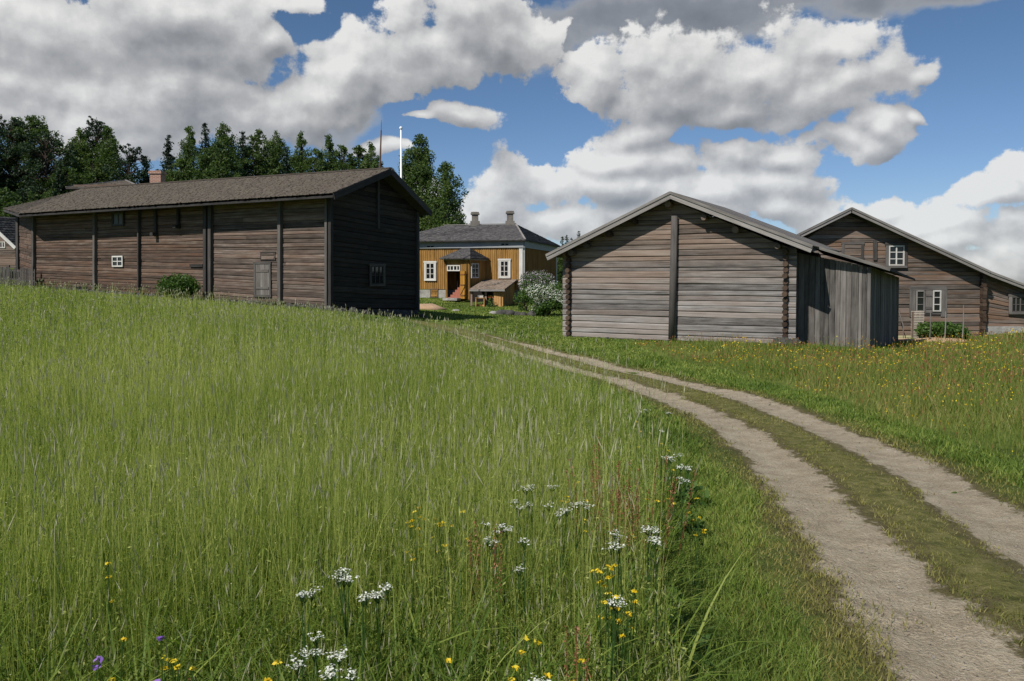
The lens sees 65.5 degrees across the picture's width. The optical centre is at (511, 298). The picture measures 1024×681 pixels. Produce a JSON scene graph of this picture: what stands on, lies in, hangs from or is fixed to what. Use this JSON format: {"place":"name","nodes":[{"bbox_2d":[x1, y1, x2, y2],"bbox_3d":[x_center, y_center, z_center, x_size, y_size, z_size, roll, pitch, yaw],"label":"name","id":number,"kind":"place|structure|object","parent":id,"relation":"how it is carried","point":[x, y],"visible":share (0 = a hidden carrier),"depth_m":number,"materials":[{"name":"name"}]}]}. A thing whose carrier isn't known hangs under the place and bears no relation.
{"place":"outdoors","nodes":[
{"label":"outdoors","id":0,"kind":"place"},
{"bbox_2d":[0,277,798,680],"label":"field grass","id":1,"kind":"structure","parent":0,"point":[292,523],"depth_m":3.82,"materials":[{"name":"plant"}]},
{"bbox_2d":[0,0,1023,282],"label":"sky","id":2,"kind":"structure","parent":0,"point":[569,117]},
{"bbox_2d":[1,268,1023,680],"bbox_3d":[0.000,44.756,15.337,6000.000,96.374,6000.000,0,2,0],"label":"ground","id":3,"kind":"structure","parent":0,"point":[919,418],"depth_m":13.57,"materials":[{"name":"plant"}]},
{"bbox_2d":[0,217,15,267],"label":"grey cottage","id":4,"kind":"structure","parent":3,"relation":"on","point":[7,243],"depth_m":57.90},
{"bbox_2d":[0,187,27,216],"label":"aspen tree","id":5,"kind":"object","parent":3,"relation":"on","point":[8,198],"visible":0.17,"depth_m":61.29,"materials":[{"name":"green plant"}]},
{"bbox_2d":[0,265,34,285],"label":"picket fence","id":6,"kind":"object","parent":3,"relation":"on","point":[6,274],"visible":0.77,"depth_m":41.63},
{"bbox_2d":[0,126,50,216],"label":"pine tree","id":7,"kind":"object","parent":3,"relation":"on","point":[10,180],"visible":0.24,"depth_m":83.55,"materials":[{"name":"green plant"}]},
{"bbox_2d":[0,114,54,203],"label":"pine tree","id":8,"kind":"object","parent":3,"relation":"on","point":[16,123],"visible":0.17,"depth_m":84.78,"materials":[{"name":"green plant"}]},
{"bbox_2d":[1,131,78,202],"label":"pine tree","id":9,"kind":"object","parent":3,"relation":"on","point":[45,156],"visible":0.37,"depth_m":82.84,"materials":[{"name":"green plant"}]},
{"bbox_2d":[0,115,84,215],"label":"aspen tree","id":10,"kind":"object","parent":3,"relation":"on","point":[33,122],"visible":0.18,"depth_m":86.31,"materials":[{"name":"green plant"}]},
{"bbox_2d":[25,166,88,202],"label":"aspen tree","id":11,"kind":"object","parent":3,"relation":"on","point":[68,172],"visible":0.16,"depth_m":82.35,"materials":[{"name":"green plant"}]},
{"bbox_2d":[50,170,67,197],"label":"spruce tree","id":12,"kind":"object","parent":3,"relation":"on","point":[59,185],"visible":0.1,"depth_m":81.56,"materials":[{"name":"green plant"}]},
{"bbox_2d":[61,127,98,173],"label":"birch tree","id":13,"kind":"object","parent":3,"relation":"on","point":[83,148],"visible":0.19,"depth_m":91.04,"materials":[{"name":"green plant"}]},
{"bbox_2d":[65,157,117,185],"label":"aspen tree","id":14,"kind":"object","parent":3,"relation":"on","point":[92,174],"visible":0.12,"depth_m":86.91,"materials":[{"name":"green plant"}]},
{"bbox_2d":[81,116,130,174],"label":"pine tree","id":15,"kind":"object","parent":3,"relation":"on","point":[97,135],"visible":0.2,"depth_m":94.63,"materials":[{"name":"green plant"}]},
{"bbox_2d":[88,125,137,182],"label":"birch tree","id":16,"kind":"object","parent":3,"relation":"on","point":[106,152],"visible":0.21,"depth_m":91.03,"materials":[{"name":"green plant"}]},
{"bbox_2d":[65,171,166,190],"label":"hip roofed house","id":17,"kind":"structure","parent":3,"relation":"on","point":[157,176],"depth_m":53.48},
{"bbox_2d":[101,143,153,183],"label":"pine tree","id":18,"kind":"object","parent":3,"relation":"on","point":[139,175],"visible":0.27,"depth_m":87.19,"materials":[{"name":"green plant"}]},
{"bbox_2d":[160,135,177,177],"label":"spruce tree","id":19,"kind":"object","parent":3,"relation":"on","point":[169,160],"visible":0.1,"depth_m":91.42,"materials":[{"name":"green plant"}]},
{"bbox_2d":[154,273,202,299],"bbox_3d":[-14.292,-0.472,34.116,1.977,1.364,2.186,0,2,0],"label":"dark shrub","id":20,"kind":"object","parent":3,"relation":"on","point":[182,283],"visible":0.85,"depth_m":33.66,"materials":[{"name":"green plant"}]},
{"bbox_2d":[172,125,200,179],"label":"birch tree","id":21,"kind":"object","parent":3,"relation":"on","point":[189,149],"visible":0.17,"depth_m":95.08,"materials":[{"name":"green plant"}]},
{"bbox_2d":[165,158,209,181],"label":"aspen tree","id":22,"kind":"object","parent":3,"relation":"on","point":[183,174],"visible":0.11,"depth_m":84.94,"materials":[{"name":"green plant"}]},
{"bbox_2d":[197,122,214,176],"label":"spruce tree","id":23,"kind":"object","parent":3,"relation":"on","point":[206,138],"visible":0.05,"depth_m":91.34,"materials":[{"name":"green plant"}]},
{"bbox_2d":[190,141,244,179],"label":"aspen tree","id":24,"kind":"object","parent":3,"relation":"on","point":[222,166],"visible":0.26,"depth_m":84.68,"materials":[{"name":"green plant"}]},
{"bbox_2d":[3,167,432,317],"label":"log storehouse","id":25,"kind":"structure","parent":3,"relation":"on","point":[342,238],"depth_m":35.20,"materials":[{"name":"wood"}]},
{"bbox_2d":[112,256,122,266],"bbox_3d":[-19.047,-1.800,38.440,0.822,0.535,0.053,1,2,29],"label":"window","id":26,"kind":"structure","parent":25,"relation":"in","point":[117,261],"depth_m":38.42,"materials":[{"name":"white paint"}]},
{"bbox_2d":[111,211,124,226],"bbox_3d":[-18.978,-3.833,38.331,0.976,0.697,0.071,1,2,29],"label":"window","id":27,"kind":"structure","parent":25,"relation":"in","point":[117,218],"depth_m":38.33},
{"bbox_2d":[369,264,385,285],"bbox_3d":[-5.801,-1.020,34.325,0.071,0.963,1.090,1,2,29],"label":"window","id":28,"kind":"structure","parent":25,"relation":"in","point":[376,271],"depth_m":34.31,"materials":[{"name":"black glass"}]},
{"bbox_2d":[209,121,241,177],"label":"birch tree","id":29,"kind":"object","parent":3,"relation":"on","point":[229,145],"visible":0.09,"depth_m":95.05,"materials":[{"name":"green plant"}]},
{"bbox_2d":[233,131,253,176],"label":"spruce tree","id":30,"kind":"object","parent":3,"relation":"on","point":[247,172],"visible":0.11,"depth_m":89.33,"materials":[{"name":"green plant"}]},
{"bbox_2d":[227,128,282,176],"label":"aspen tree","id":31,"kind":"object","parent":3,"relation":"on","point":[261,162],"visible":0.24,"depth_m":90.93,"materials":[{"name":"green plant"}]},
{"bbox_2d":[253,130,292,173],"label":"birch tree","id":32,"kind":"object","parent":3,"relation":"on","point":[279,144],"visible":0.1,"depth_m":95.01,"materials":[{"name":"green plant"}]},
{"bbox_2d":[280,147,294,173],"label":"spruce tree","id":33,"kind":"object","parent":3,"relation":"on","point":[285,162],"visible":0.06,"depth_m":87.46,"materials":[{"name":"green plant"}]},
{"bbox_2d":[287,130,314,172],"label":"birch tree","id":34,"kind":"object","parent":3,"relation":"on","point":[297,161],"visible":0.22,"depth_m":93.03,"materials":[{"name":"green plant"}]},
{"bbox_2d":[286,646,322,680],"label":"cow parsley","id":35,"kind":"object","parent":3,"relation":"on","point":[301,663],"visible":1,"depth_m":2.11,"materials":[{"name":"white plant"}]},
{"bbox_2d":[296,586,322,680],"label":"cow parsley","id":36,"kind":"object","parent":3,"relation":"on","point":[302,593],"visible":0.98,"depth_m":2.51,"materials":[{"name":"white plant"}]},
{"bbox_2d":[302,147,329,172],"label":"aspen tree","id":37,"kind":"object","parent":3,"relation":"on","point":[319,165],"visible":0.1,"depth_m":89.14,"materials":[{"name":"green plant"}]},
{"bbox_2d":[307,631,324,680],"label":"cow parsley","id":38,"kind":"object","parent":3,"relation":"on","point":[313,640],"visible":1,"depth_m":2.20,"materials":[{"name":"white plant"}]},
{"bbox_2d":[321,134,338,170],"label":"birch tree","id":39,"kind":"object","parent":3,"relation":"on","point":[330,158],"visible":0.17,"depth_m":97.15,"materials":[{"name":"green plant"}]},
{"bbox_2d":[322,644,346,680],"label":"cow parsley","id":40,"kind":"object","parent":3,"relation":"on","point":[338,662],"visible":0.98,"depth_m":2.12,"materials":[{"name":"white plant"}]},
{"bbox_2d":[318,664,357,680],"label":"cow parsley","id":41,"kind":"object","parent":3,"relation":"on","point":[330,675],"visible":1,"depth_m":2.00,"materials":[{"name":"white plant"}]},
{"bbox_2d":[323,144,360,170],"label":"aspen tree","id":42,"kind":"object","parent":3,"relation":"on","point":[344,161],"visible":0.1,"depth_m":91.12,"materials":[{"name":"green plant"}]},
{"bbox_2d":[328,567,359,673],"bbox_3d":[-0.571,1.213,2.669,0.094,0.608,0.102,-2,2,-42],"label":"cow parsley","id":43,"kind":"object","parent":3,"relation":"on","point":[340,578],"visible":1,"depth_m":2.67,"materials":[{"name":"white plant"}]},
{"bbox_2d":[334,145,368,170],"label":"aspen tree","id":44,"kind":"object","parent":3,"relation":"on","point":[359,150],"visible":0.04,"depth_m":93.35,"materials":[{"name":"green plant"}]},
{"bbox_2d":[356,592,373,680],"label":"cow parsley","id":45,"kind":"object","parent":3,"relation":"on","point":[365,599],"visible":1,"depth_m":2.48,"materials":[{"name":"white plant"}]},
{"bbox_2d":[359,141,383,168],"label":"birch tree","id":46,"kind":"object","parent":3,"relation":"on","point":[370,156],"visible":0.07,"depth_m":91.31,"materials":[{"name":"green plant"}]},
{"bbox_2d":[369,582,392,679],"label":"cow parsley","id":47,"kind":"object","parent":3,"relation":"on","point":[379,597],"visible":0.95,"depth_m":2.55,"materials":[{"name":"white plant"}]},
{"bbox_2d":[399,126,402,177],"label":"flagpole","id":48,"kind":"object","parent":3,"relation":"on","point":[400,128],"visible":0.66,"depth_m":49.71,"materials":[{"name":"metal"}]},
{"bbox_2d":[398,164,412,189],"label":"birch tree","id":49,"kind":"object","parent":3,"relation":"on","point":[404,173],"visible":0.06,"depth_m":78.37,"materials":[{"name":"green plant"}]},
{"bbox_2d":[397,133,460,231],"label":"birch tree","id":50,"kind":"object","parent":3,"relation":"on","point":[420,161],"visible":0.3,"depth_m":78.52,"materials":[{"name":"green plant"}]},
{"bbox_2d":[420,303,445,309],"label":"sand heap","id":51,"kind":"object","parent":3,"relation":"on","point":[430,306],"visible":0.3,"depth_m":45.43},
{"bbox_2d":[420,161,469,230],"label":"birch tree","id":52,"kind":"object","parent":3,"relation":"on","point":[446,193],"visible":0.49,"depth_m":77.11,"materials":[{"name":"green plant"}]},
{"bbox_2d":[468,517,483,638],"bbox_3d":[-0.148,1.191,3.197,0.044,0.637,0.073,1,2,41],"label":"sorrel","id":53,"kind":"object","parent":3,"relation":"on","point":[470,541],"visible":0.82,"depth_m":3.19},
{"bbox_2d":[420,211,559,302],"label":"ochre house","id":54,"kind":"structure","parent":3,"relation":"on","point":[462,259],"depth_m":57.18,"materials":[{"name":"wood"}]},
{"bbox_2d":[423,261,436,280],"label":"window","id":55,"kind":"structure","parent":54,"relation":"in","point":[429,266],"depth_m":57.48,"materials":[{"name":"white paint"}]},
{"bbox_2d":[460,271,465,298],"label":"porch door","id":56,"kind":"structure","parent":54,"relation":"in","point":[462,273],"depth_m":54.89,"materials":[{"name":"orange paint"}]},
{"bbox_2d":[471,263,478,277],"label":"window","id":57,"kind":"structure","parent":54,"relation":"in","point":[474,266],"depth_m":55.30,"materials":[{"name":"white paint"}]},
{"bbox_2d":[498,259,510,277],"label":"window","id":58,"kind":"structure","parent":54,"relation":"in","point":[504,265],"depth_m":56.15,"materials":[{"name":"white paint"}]},
{"bbox_2d":[484,536,497,669],"bbox_3d":[-0.079,1.206,3.036,0.067,0.610,0.061,0,2,0],"label":"cow parsley","id":59,"kind":"object","parent":3,"relation":"on","point":[487,542],"visible":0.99,"depth_m":3.02,"materials":[{"name":"white plant"}]},
{"bbox_2d":[469,279,517,306],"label":"cellar shed","id":60,"kind":"structure","parent":3,"relation":"on","point":[502,291],"depth_m":54.15,"materials":[{"name":"brown"}]},
{"bbox_2d":[494,292,502,306],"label":"door","id":61,"kind":"structure","parent":60,"relation":"in","point":[498,296],"depth_m":53.01,"materials":[{"name":"orange paint"}]},
{"bbox_2d":[480,522,508,633],"bbox_3d":[-0.068,1.204,3.206,0.136,0.611,0.061,0,2,9],"label":"cow parsley","id":62,"kind":"object","parent":3,"relation":"on","point":[498,531],"visible":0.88,"depth_m":3.21,"materials":[{"name":"white plant"}]},
{"bbox_2d":[491,523,505,631],"bbox_3d":[-0.057,1.191,3.154,0.084,0.637,0.054,-1,2,-39],"label":"sorrel","id":63,"kind":"object","parent":3,"relation":"on","point":[501,551],"visible":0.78,"depth_m":3.15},
{"bbox_2d":[0,272,1023,680],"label":"mown grass","id":64,"kind":"structure","parent":3,"relation":"on","point":[840,408],"depth_m":6.89,"materials":[{"name":"plant"}]},
{"bbox_2d":[514,566,525,680],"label":"cow parsley","id":65,"kind":"object","parent":3,"relation":"on","point":[519,571],"visible":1,"depth_m":2.73,"materials":[{"name":"white plant"}]},
{"bbox_2d":[517,537,529,664],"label":"cow parsley","id":66,"kind":"object","parent":3,"relation":"on","point":[524,580],"visible":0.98,"depth_m":3.03,"materials":[{"name":"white plant"}]},
{"bbox_2d":[513,286,534,310],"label":"green bush","id":67,"kind":"object","parent":3,"relation":"on","point":[523,297],"visible":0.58,"depth_m":48.85,"materials":[{"name":"green plant"}]},
{"bbox_2d":[516,269,553,290],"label":"lilac bush","id":68,"kind":"object","parent":3,"relation":"on","point":[542,278],"visible":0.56,"depth_m":50.98,"materials":[{"name":"white plant"}]},
{"bbox_2d":[532,301,553,316],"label":"green shrub","id":69,"kind":"object","parent":3,"relation":"on","point":[542,309],"visible":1,"depth_m":43.90,"materials":[{"name":"green plant"}]},
{"bbox_2d":[525,280,562,314],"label":"white flowering shrub","id":70,"kind":"object","parent":3,"relation":"on","point":[552,293],"visible":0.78,"depth_m":45.00,"materials":[{"name":"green plant"}]},
{"bbox_2d":[557,258,562,286],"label":"aspen tree","id":71,"kind":"object","parent":3,"relation":"on","point":[560,272],"visible":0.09,"depth_m":86.75,"materials":[{"name":"green plant"}]},
{"bbox_2d":[564,626,590,680],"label":"sorrel","id":72,"kind":"object","parent":3,"relation":"on","point":[567,644],"visible":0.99,"depth_m":2.25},
{"bbox_2d":[569,501,594,551],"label":"cow parsley","id":73,"kind":"object","parent":3,"relation":"on","point":[577,507],"visible":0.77,"depth_m":3.54,"materials":[{"name":"white plant"}]},
{"bbox_2d":[602,541,619,665],"bbox_3d":[0.367,1.210,2.978,0.073,0.604,0.069,0,2,0],"label":"cow parsley","id":74,"kind":"object","parent":3,"relation":"on","point":[614,547],"visible":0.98,"depth_m":2.97,"materials":[{"name":"white plant"}]},
{"bbox_2d":[590,563,638,680],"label":"yellow loosestrife","id":75,"kind":"object","parent":3,"relation":"on","point":[611,619],"visible":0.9,"depth_m":2.70,"materials":[{"name":"green plant"}]},
{"bbox_2d":[608,461,621,566],"bbox_3d":[0.487,1.141,3.765,0.072,0.728,0.127,0,2,9],"label":"sorrel","id":76,"kind":"object","parent":3,"relation":"on","point":[610,496],"visible":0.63,"depth_m":3.73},
{"bbox_2d":[607,595,627,680],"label":"cow parsley","id":77,"kind":"object","parent":3,"relation":"on","point":[617,612],"visible":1,"depth_m":2.44,"materials":[{"name":"white plant"}]},
{"bbox_2d":[610,529,627,640],"bbox_3d":[0.411,1.209,3.127,0.072,0.604,0.064,-1,2,-21],"label":"cow parsley","id":78,"kind":"object","parent":3,"relation":"on","point":[615,537],"visible":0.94,"depth_m":3.12,"materials":[{"name":"white plant"}]},
{"bbox_2d":[565,437,696,595],"bbox_3d":[0.578,1.115,3.913,0.527,0.779,0.671,1,2,38],"label":"sorrel","id":79,"kind":"object","parent":3,"relation":"on","point":[629,508],"visible":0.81,"depth_m":3.81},
{"bbox_2d":[594,590,692,680],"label":"weed clump","id":80,"kind":"object","parent":3,"relation":"on","point":[671,631],"visible":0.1,"depth_m":3.13,"materials":[{"name":"green plant"}]},
{"bbox_2d":[641,525,661,638],"bbox_3d":[0.546,1.206,3.181,0.092,0.607,0.066,-1,2,-30],"label":"cow parsley","id":81,"kind":"object","parent":3,"relation":"on","point":[648,529],"visible":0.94,"depth_m":3.16,"materials":[{"name":"white plant"}]},
{"bbox_2d":[647,536,660,665],"bbox_3d":[0.539,1.212,3.059,0.064,0.598,0.083,0,2,0],"label":"cow parsley","id":82,"kind":"object","parent":3,"relation":"on","point":[655,543],"visible":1,"depth_m":3.06,"materials":[{"name":"white plant"}]},
{"bbox_2d":[628,553,689,606],"bbox_3d":[0.641,1.382,3.809,0.392,0.303,0.360,1,2,17],"label":"weed clump","id":83,"kind":"object","parent":3,"relation":"on","point":[667,580],"visible":0.06,"depth_m":3.86,"materials":[{"name":"green plant"}]},
{"bbox_2d":[636,574,688,635],"bbox_3d":[0.655,1.396,3.640,0.295,0.281,0.288,1,2,24],"label":"weed clump","id":84,"kind":"object","parent":3,"relation":"on","point":[674,595],"visible":0.09,"depth_m":3.62,"materials":[{"name":"green plant"}]},
{"bbox_2d":[619,603,714,680],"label":"weed clump","id":85,"kind":"object","parent":3,"relation":"on","point":[699,644],"visible":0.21,"depth_m":3.27,"materials":[{"name":"green plant"}]},
{"bbox_2d":[661,453,681,556],"bbox_3d":[0.923,1.202,4.627,0.119,0.600,0.164,1,2,41],"label":"cow parsley","id":86,"kind":"object","parent":3,"relation":"on","point":[669,460],"visible":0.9,"depth_m":4.60,"materials":[{"name":"white plant"}]},
{"bbox_2d":[653,500,706,539],"bbox_3d":[1.059,1.405,5.066,0.354,0.266,0.384,0,2,0],"label":"weed clump","id":87,"kind":"object","parent":3,"relation":"on","point":[688,530],"visible":0.49,"depth_m":5.02,"materials":[{"name":"green plant"}]},
{"bbox_2d":[678,477,690,590],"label":"cow parsley","id":88,"kind":"object","parent":3,"relation":"on","point":[680,478],"visible":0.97,"depth_m":4.02,"materials":[{"name":"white plant"}]},
{"bbox_2d":[677,464,691,567],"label":"cow parsley","id":89,"kind":"object","parent":3,"relation":"on","point":[685,467],"visible":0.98,"depth_m":4.32,"materials":[{"name":"white plant"}]},
{"bbox_2d":[671,469,711,508],"bbox_3d":[1.269,1.405,5.815,0.350,0.278,0.332,0,2,0],"label":"weed clump","id":90,"kind":"object","parent":3,"relation":"on","point":[695,488],"visible":0.47,"depth_m":5.77,"materials":[{"name":"green plant"}]},
{"bbox_2d":[688,512,700,592],"bbox_3d":[0.913,1.287,4.003,0.072,0.434,0.032,0,2,9],"label":"buttercup","id":91,"kind":"object","parent":3,"relation":"on","point":[693,520],"visible":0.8,"depth_m":4.00,"materials":[{"name":"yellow plant"}]},
{"bbox_2d":[694,497,699,617],"bbox_3d":[0.865,1.218,3.747,0.026,0.573,0.030,-1,2,-29],"label":"buttercup","id":92,"kind":"object","parent":3,"relation":"on","point":[696,498],"visible":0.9,"depth_m":3.74,"materials":[{"name":"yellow plant"}]},
{"bbox_2d":[698,529,705,606],"bbox_3d":[0.908,1.295,3.772,0.038,0.420,0.042,-1,2,-22],"label":"buttercup","id":93,"kind":"object","parent":3,"relation":"on","point":[703,532],"visible":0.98,"depth_m":3.77,"materials":[{"name":"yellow plant"}]},
{"bbox_2d":[545,191,914,348],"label":"log barn","id":94,"kind":"structure","parent":3,"relation":"on","point":[668,265],"depth_m":27.07,"materials":[{"name":"wood"}]},
{"bbox_2d":[631,325,1023,461],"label":"meadow grass","id":95,"kind":"structure","parent":3,"relation":"on","point":[937,372],"depth_m":15.34,"materials":[{"name":"plant"}]},
{"bbox_2d":[632,328,1022,451],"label":"meadow buttercups","id":96,"kind":"object","parent":3,"relation":"on","point":[880,360],"visible":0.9,"depth_m":18.80,"materials":[{"name":"yellow plant"}]},
{"bbox_2d":[634,326,1023,445],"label":"sorrel flower spikes","id":97,"kind":"object","parent":3,"relation":"on","point":[938,344],"visible":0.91,"depth_m":18.42,"materials":[{"name":"plant"}]},
{"bbox_2d":[797,207,1023,335],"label":"log house","id":98,"kind":"structure","parent":3,"relation":"on","point":[950,284],"depth_m":35.92,"materials":[{"name":"brown wood"}]},
{"bbox_2d":[885,242,907,267],"bbox_3d":[17.314,-1.953,35.848,1.030,1.143,0.071,0,2,0],"label":"window","id":99,"kind":"structure","parent":98,"relation":"in","point":[896,256],"depth_m":35.83,"materials":[{"name":"white paint"}]},
{"bbox_2d":[916,290,924,311],"bbox_3d":[18.415,0.105,35.898,0.391,0.956,0.053,0,2,0],"label":"window","id":100,"kind":"structure","parent":98,"relation":"in","point":[920,294],"depth_m":35.90,"materials":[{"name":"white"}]},
{"bbox_2d":[932,290,941,311],"bbox_3d":[19.160,0.105,35.898,0.376,0.956,0.053,0,2,0],"label":"window","id":101,"kind":"structure","parent":98,"relation":"in","point":[936,307],"depth_m":35.90,"materials":[{"name":"white paint"}]},
{"bbox_2d":[1008,294,1023,313],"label":"window","id":102,"kind":"structure","parent":98,"relation":"in","point":[1016,301],"depth_m":36.16,"materials":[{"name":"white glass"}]},
{"bbox_2d":[914,321,943,338],"bbox_3d":[18.089,1.398,34.420,1.151,0.932,1.346,-1,2,-29],"label":"currant bush","id":103,"kind":"object","parent":3,"relation":"on","point":[921,329],"visible":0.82,"depth_m":34.31,"materials":[{"name":"green plant"}]},
{"bbox_2d":[898,337,969,342],"bbox_3d":[17.625,1.795,33.737,3.033,0.281,1.993,0,2,0],"label":"sand bed","id":104,"kind":"object","parent":3,"relation":"on","point":[931,338],"visible":0.3,"depth_m":33.40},
{"bbox_2d":[926,321,970,338],"bbox_3d":[18.803,1.399,34.333,1.833,0.930,1.524,-1,2,-24],"label":"currant bush","id":105,"kind":"object","parent":3,"relation":"on","point":[954,329],"visible":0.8,"depth_m":33.93,"materials":[{"name":"green plant"}]},
{"bbox_2d":[404,321,1023,680],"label":"dirt track","id":106,"kind":"structure","parent":0,"point":[998,647],"depth_m":5.31,"materials":[{"name":"soil"}]},
{"bbox_2d":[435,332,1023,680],"bbox_3d":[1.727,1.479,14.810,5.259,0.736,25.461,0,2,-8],"label":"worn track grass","id":107,"kind":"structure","parent":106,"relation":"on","point":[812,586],"depth_m":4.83,"materials":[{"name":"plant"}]},
{"bbox_2d":[609,377,1023,680],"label":"track pebbles","id":108,"kind":"object","parent":106,"relation":"on","point":[933,656],"visible":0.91,"depth_m":5.01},
{"bbox_2d":[911,311,923,338],"bbox_3d":[18.003,1.170,35.350,0.440,1.222,0.290,0,2,0],"label":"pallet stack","id":109,"kind":"object","parent":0,"point":[917,316],"visible":0.7,"depth_m":35.25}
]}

